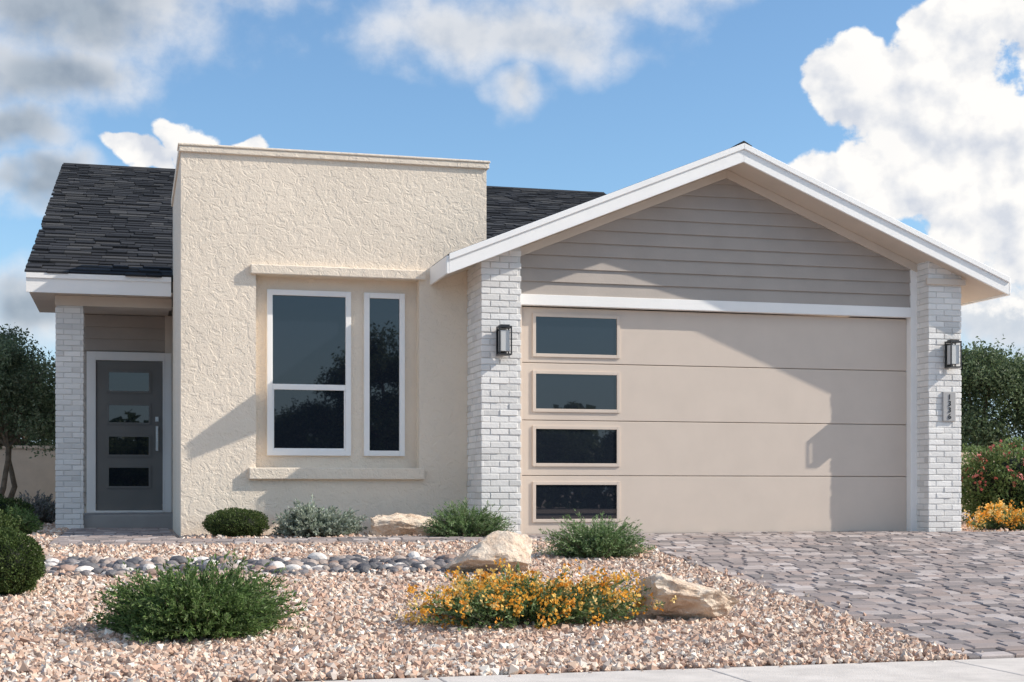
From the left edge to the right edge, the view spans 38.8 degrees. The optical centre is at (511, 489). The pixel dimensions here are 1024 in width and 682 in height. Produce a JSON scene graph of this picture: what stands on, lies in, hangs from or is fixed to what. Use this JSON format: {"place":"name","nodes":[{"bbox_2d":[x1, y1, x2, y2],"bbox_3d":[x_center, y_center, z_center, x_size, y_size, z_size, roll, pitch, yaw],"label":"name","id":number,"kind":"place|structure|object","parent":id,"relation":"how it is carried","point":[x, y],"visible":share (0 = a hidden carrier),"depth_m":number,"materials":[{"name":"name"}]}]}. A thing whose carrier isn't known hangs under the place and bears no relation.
{"place":"outdoors","nodes":[
{"label":"outdoors","id":0,"kind":"place"},
{"bbox_2d":[84,314,164,503],"bbox_3d":[-5.353,-1.090,19.776,1.460,2.570,0.026,0,0,-15],"label":"porch siding","id":1,"kind":"object","parent":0,"point":[121,333],"visible":0.18,"depth_m":19.78,"materials":[{"name":"grey wood"}]},
{"bbox_2d":[84,306,644,512],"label":"walls","id":2,"kind":"structure","parent":0,"point":[169,314],"depth_m":27.12,"materials":[{"name":"beige paint"}]},
{"bbox_2d":[26,167,565,306],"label":"roof","id":3,"kind":"structure","parent":2,"relation":"attached to","point":[93,284],"depth_m":17.48,"materials":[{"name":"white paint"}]},
{"bbox_2d":[24,164,605,277],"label":"roof shingles","id":4,"kind":"object","parent":3,"relation":"on","point":[510,212],"visible":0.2,"depth_m":21.85,"materials":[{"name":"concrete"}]},
{"bbox_2d":[63,163,603,193],"bbox_3d":[-3.200,-5.975,28.106,10.455,0.080,0.300,0,0,-15],"label":"ridge cap","id":5,"kind":"object","parent":3,"relation":"on","point":[174,169],"visible":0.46,"depth_m":27.24,"materials":[{"name":"black"}]},
{"bbox_2d":[467,247,520,533],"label":"brick pier","id":6,"kind":"structure","parent":0,"point":[484,434],"depth_m":15.13,"materials":[{"name":"white brick"}]},
{"bbox_2d":[496,324,511,355],"bbox_3d":[-0.086,-1.542,15.036,0.140,0.315,0.166,0,0,-15],"label":"wall lantern","id":7,"kind":"object","parent":6,"relation":"attached to","point":[502,340],"depth_m":14.97,"materials":[{"name":"black metal"}]},
{"bbox_2d":[520,305,521,533],"bbox_3d":[0.058,-0.733,15.510,0.088,2.455,0.060,0,0,-15],"label":"garage jamb","id":8,"kind":"object","parent":6,"relation":"attached to","point":[521,419],"visible":0.14,"depth_m":15.49,"materials":[{"name":"white paint"}]},
{"bbox_2d":[0,509,1023,681],"bbox_3d":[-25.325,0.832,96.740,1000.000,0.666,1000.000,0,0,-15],"label":"ground","id":9,"kind":"structure","parent":0,"point":[327,679],"depth_m":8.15,"materials":[{"name":"beige gravel"}]},
{"bbox_2d":[0,509,19,534],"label":"boxwood shrub","id":10,"kind":"object","parent":9,"relation":"on","point":[7,523],"visible":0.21,"depth_m":10.98,"materials":[{"name":"green plant"}]},
{"bbox_2d":[0,494,36,518],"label":"boxwood shrub","id":11,"kind":"object","parent":9,"relation":"on","point":[10,503],"visible":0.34,"depth_m":17.92,"materials":[{"name":"green plant"}]},
{"bbox_2d":[0,502,44,534],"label":"green shrub","id":12,"kind":"object","parent":9,"relation":"on","point":[26,524],"visible":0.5,"depth_m":15.29,"materials":[{"name":"green plant"}]},
{"bbox_2d":[0,527,46,594],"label":"boxwood shrub","id":13,"kind":"object","parent":9,"relation":"on","point":[22,563],"visible":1,"depth_m":10.07,"materials":[{"name":"green plant"}]},
{"bbox_2d":[0,323,54,438],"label":"olive tree","id":14,"kind":"object","parent":9,"relation":"on","point":[5,333],"visible":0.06,"depth_m":25.35,"materials":[{"name":"green plant"}]},
{"bbox_2d":[0,334,55,500],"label":"olive tree","id":15,"kind":"object","parent":9,"relation":"on","point":[26,400],"visible":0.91,"depth_m":21.66,"materials":[{"name":"green plant"}]},
{"bbox_2d":[0,445,55,508],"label":"garden wall","id":16,"kind":"structure","parent":9,"relation":"on","point":[34,475],"depth_m":32.35,"materials":[{"name":"beige paint"}]},
{"bbox_2d":[13,384,55,445],"bbox_3d":[-12.497,-1.235,36.624,3.880,3.653,4.041,0,0,-15],"label":"shade tree","id":17,"kind":"object","parent":9,"relation":"on","point":[18,441],"visible":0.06,"depth_m":36.54,"materials":[{"name":"green plant"}]},
{"bbox_2d":[19,489,55,523],"bbox_3d":[-6.600,0.249,20.150,0.730,0.503,0.839,0,0,-15],"label":"sage shrub","id":18,"kind":"object","parent":9,"relation":"on","point":[44,510],"visible":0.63,"depth_m":20.09,"materials":[{"name":"grey plant"}]},
{"bbox_2d":[55,305,84,529],"bbox_3d":[-5.456,-0.853,17.966,0.339,2.795,0.334,0,0,-15],"label":"brick pier porch","id":19,"kind":"object","parent":9,"relation":"on","point":[68,438],"depth_m":17.81,"materials":[{"name":"white brick"}]},
{"bbox_2d":[29,292,172,511],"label":"porch beam","id":20,"kind":"structure","parent":9,"relation":"on","point":[119,304],"depth_m":18.08,"materials":[{"name":"beige paint"}]},
{"bbox_2d":[87,351,171,512],"bbox_3d":[-5.197,-0.775,19.763,1.115,2.179,0.070,0,0,-15],"label":"entry door trim","id":21,"kind":"structure","parent":20,"relation":"attached to","point":[164,358],"depth_m":19.75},
{"bbox_2d":[96,360,161,509],"bbox_3d":[-5.203,-0.731,19.785,0.865,2.028,0.035,0,0,-15],"label":"entry door","id":22,"kind":"structure","parent":21,"relation":"in","point":[108,497],"depth_m":19.77,"materials":[{"name":"grey wood"}]},
{"bbox_2d":[155,417,158,450],"bbox_3d":[-4.840,-0.760,19.842,0.045,0.470,0.062,0,0,-15],"label":"door handle","id":23,"kind":"object","parent":22,"relation":"attached to","point":[156,419],"visible":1,"depth_m":19.81,"materials":[{"name":"metal"}]},
{"bbox_2d":[83,512,172,528],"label":"porch slab","id":24,"kind":"structure","parent":9,"relation":"on","point":[126,520],"depth_m":18.05,"materials":[{"name":"grey concrete"}]},
{"bbox_2d":[86,548,308,643],"bbox_3d":[-1.878,0.636,8.758,1.360,0.551,1.000,0,0,-15],"label":"green shrub","id":25,"kind":"object","parent":9,"relation":"on","point":[192,606],"visible":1,"depth_m":8.62,"materials":[{"name":"green plant"}]},
{"bbox_2d":[202,507,269,536],"bbox_3d":[-2.771,0.340,14.623,0.681,0.338,0.678,0,0,-15],"label":"boxwood shrub","id":26,"kind":"object","parent":9,"relation":"on","point":[232,522],"visible":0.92,"depth_m":14.44,"materials":[{"name":"green plant"}]},
{"bbox_2d":[43,551,464,577],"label":"dry creek cobbles","id":27,"kind":"object","parent":9,"relation":"on","point":[112,566],"visible":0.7,"depth_m":11.75,"materials":[{"name":"grey stone"}]},
{"bbox_2d":[50,527,544,545],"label":"paver walkway","id":28,"kind":"structure","parent":9,"relation":"on","point":[122,536],"depth_m":14.08,"materials":[{"name":"grey stone"}]},
{"bbox_2d":[271,494,367,537],"bbox_3d":[-1.939,0.281,14.731,1.010,0.479,0.730,0,0,-15],"label":"sage shrub","id":29,"kind":"object","parent":9,"relation":"on","point":[307,520],"visible":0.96,"depth_m":14.56,"materials":[{"name":"green plant"}]},
{"bbox_2d":[173,152,485,537],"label":"parapet wall","id":30,"kind":"structure","parent":9,"relation":"on","point":[235,217],"depth_m":15.32,"materials":[{"name":"beige paint"}]},
{"bbox_2d":[267,289,350,455],"bbox_3d":[-2.149,-1.232,15.411,0.886,1.747,0.055,0,0,-15],"label":"window frame","id":31,"kind":"object","parent":30,"relation":"attached to","point":[272,387],"visible":1,"depth_m":15.38,"materials":[{"name":"white plastic"}]},
{"bbox_2d":[273,295,344,448],"bbox_3d":[-2.149,-1.232,15.410,0.790,1.651,0.001,0,0,-15],"label":"window glass","id":32,"kind":"object","parent":31,"relation":"in","point":[308,339],"visible":1,"depth_m":15.41,"materials":[{"name":"black glass"}]},
{"bbox_2d":[171,143,489,206],"bbox_3d":[-2.209,-3.507,16.767,3.291,0.085,3.040,0,0,-15],"label":"parapet coping","id":33,"kind":"object","parent":30,"relation":"on","point":[318,155],"visible":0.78,"depth_m":15.31,"materials":[{"name":"white paint"}]},
{"bbox_2d":[249,264,425,479],"bbox_3d":[-1.829,-1.220,15.316,1.860,2.230,0.080,0,0,-15],"label":"window surround","id":34,"kind":"object","parent":30,"relation":"attached to","point":[344,473],"visible":1,"depth_m":15.28,"materials":[{"name":"beige paint"}]},
{"bbox_2d":[364,292,404,455],"bbox_3d":[-1.371,-1.232,15.614,0.440,1.747,0.055,0,0,-15],"label":"window frame","id":35,"kind":"object","parent":30,"relation":"attached to","point":[367,297],"visible":1,"depth_m":15.59,"materials":[{"name":"white plastic"}]},
{"bbox_2d":[370,298,398,450],"bbox_3d":[-1.371,-1.232,15.614,0.344,1.651,0.001,0,0,-15],"label":"window glass","id":36,"kind":"object","parent":35,"relation":"in","point":[384,374],"visible":1,"depth_m":15.62,"materials":[{"name":"black glass"}]},
{"bbox_2d":[369,513,439,536],"bbox_3d":[-1.112,0.402,14.948,0.744,0.325,0.383,0,0,-20],"label":"boulder","id":37,"kind":"object","parent":9,"relation":"on","point":[399,524],"visible":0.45,"depth_m":14.81,"materials":[{"name":"stone"}]},
{"bbox_2d":[420,498,516,536],"bbox_3d":[-0.475,0.291,14.737,0.996,0.445,0.619,0,0,-15],"label":"lavender shrub","id":38,"kind":"object","parent":9,"relation":"on","point":[472,525],"visible":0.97,"depth_m":14.59,"materials":[{"name":"green plant"}]},
{"bbox_2d":[444,530,532,573],"bbox_3d":[-0.183,0.558,11.820,0.735,0.450,0.421,0,0,-7],"label":"boulder","id":39,"kind":"object","parent":9,"relation":"on","point":[513,548],"visible":0.85,"depth_m":11.72,"materials":[{"name":"stone"}]},
{"bbox_2d":[395,557,676,630],"bbox_3d":[0.152,0.670,9.527,1.861,0.487,1.115,0,0,-15],"label":"yellow flower shrub","id":40,"kind":"object","parent":9,"relation":"on","point":[484,599],"visible":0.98,"depth_m":9.27,"materials":[{"name":"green plant"}]},
{"bbox_2d":[534,510,655,558],"bbox_3d":[0.706,0.403,13.002,1.136,0.483,0.714,0,0,-15],"label":"lavender shrub","id":41,"kind":"object","parent":9,"relation":"on","point":[602,540],"visible":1,"depth_m":12.89,"materials":[{"name":"green plant"}]},
{"bbox_2d":[622,573,739,619],"bbox_3d":[1.072,0.755,9.689,0.779,0.412,0.497,0,0,28],"label":"boulder","id":42,"kind":"object","parent":9,"relation":"on","point":[693,600],"visible":0.79,"depth_m":9.56,"materials":[{"name":"stone"}]},
{"bbox_2d":[430,141,1010,316],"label":"garage roof","id":43,"kind":"structure","parent":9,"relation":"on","point":[746,165],"depth_m":15.84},
{"bbox_2d":[520,178,909,307],"bbox_3d":[2.353,-2.840,16.046,4.820,1.530,0.026,0,0,-15],"label":"gable siding","id":44,"kind":"object","parent":43,"relation":"attached to","point":[725,239],"visible":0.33,"depth_m":16.02,"materials":[{"name":"grey wood"}]},
{"bbox_2d":[850,316,903,318],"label":"garage walls","id":45,"kind":"structure","parent":9,"relation":"on","point":[876,317],"depth_m":18.05,"materials":[{"name":"beige paint"}]},
{"bbox_2d":[960,452,1015,507],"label":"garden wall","id":46,"kind":"structure","parent":9,"relation":"on","point":[968,463],"depth_m":38.25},
{"bbox_2d":[960,335,1023,452],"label":"shade tree","id":47,"kind":"object","parent":9,"relation":"on","point":[986,378],"visible":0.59,"depth_m":44.12,"materials":[{"name":"green plant"}]},
{"bbox_2d":[960,436,1023,522],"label":"pink flower shrub","id":48,"kind":"object","parent":9,"relation":"on","point":[997,473],"visible":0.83,"depth_m":19.61,"materials":[{"name":"green plant"}]},
{"bbox_2d":[964,499,1023,530],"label":"yellow flower shrub","id":49,"kind":"object","parent":9,"relation":"on","point":[996,518],"visible":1,"depth_m":16.88,"materials":[{"name":"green plant"}]},
{"bbox_2d":[0,0,1023,450],"label":"sky","id":50,"kind":"structure","parent":0,"point":[911,110],"materials":[{"name":"blue"}]},
{"bbox_2d":[532,313,619,522],"bbox_3d":[0.696,-0.767,15.680,0.984,2.240,0.018,0,0,-15],"label":"garage window frame","id":51,"kind":"object","parent":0,"point":[534,409],"visible":0.96,"depth_m":15.66,"materials":[{"name":"beige metal"}]},
{"bbox_2d":[536,317,616,518],"bbox_3d":[0.695,-0.767,15.684,0.912,2.168,0.001,0,0,-15],"label":"garage window glass","id":52,"kind":"object","parent":51,"relation":"in","point":[567,335],"visible":1,"depth_m":15.68,"materials":[{"name":"black glass"}]},
{"bbox_2d":[305,658,1023,681],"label":"sidewalk","id":53,"kind":"structure","parent":0,"point":[993,670],"depth_m":7.80,"materials":[{"name":"concrete"}]},
{"bbox_2d":[522,307,905,533],"bbox_3d":[2.307,-0.730,16.135,4.575,2.450,0.050,0,0,-15],"label":"garage door","id":54,"kind":"structure","parent":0,"point":[727,422],"depth_m":16.18,"materials":[{"name":"beige metal"}]},
{"bbox_2d":[520,270,916,530],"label":"garage trim","id":55,"kind":"structure","parent":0,"point":[908,314],"depth_m":16.34,"materials":[{"name":"white paint"}]},
{"bbox_2d":[527,531,1023,658],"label":"paver driveway","id":56,"kind":"structure","parent":0,"point":[956,591],"depth_m":12.26,"materials":[{"name":"grey stone"}]},
{"bbox_2d":[904,261,961,531],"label":"brick pier","id":57,"kind":"structure","parent":0,"point":[931,402],"depth_m":16.43,"materials":[{"name":"white brick"}]},
{"bbox_2d":[942,392,955,420],"bbox_3d":[4.930,-0.936,16.424,0.162,0.333,0.030,0,0,-15],"label":"house number plaque","id":58,"kind":"object","parent":57,"relation":"attached to","point":[945,404],"visible":1,"depth_m":16.41,"materials":[{"name":"silver metal"}]},
{"bbox_2d":[944,339,961,367],"bbox_3d":[4.950,-1.522,16.354,0.140,0.315,0.166,0,0,-15],"label":"wall lantern","id":59,"kind":"object","parent":57,"relation":"attached to","point":[951,354],"depth_m":16.29,"materials":[{"name":"black metal"}]}
]}

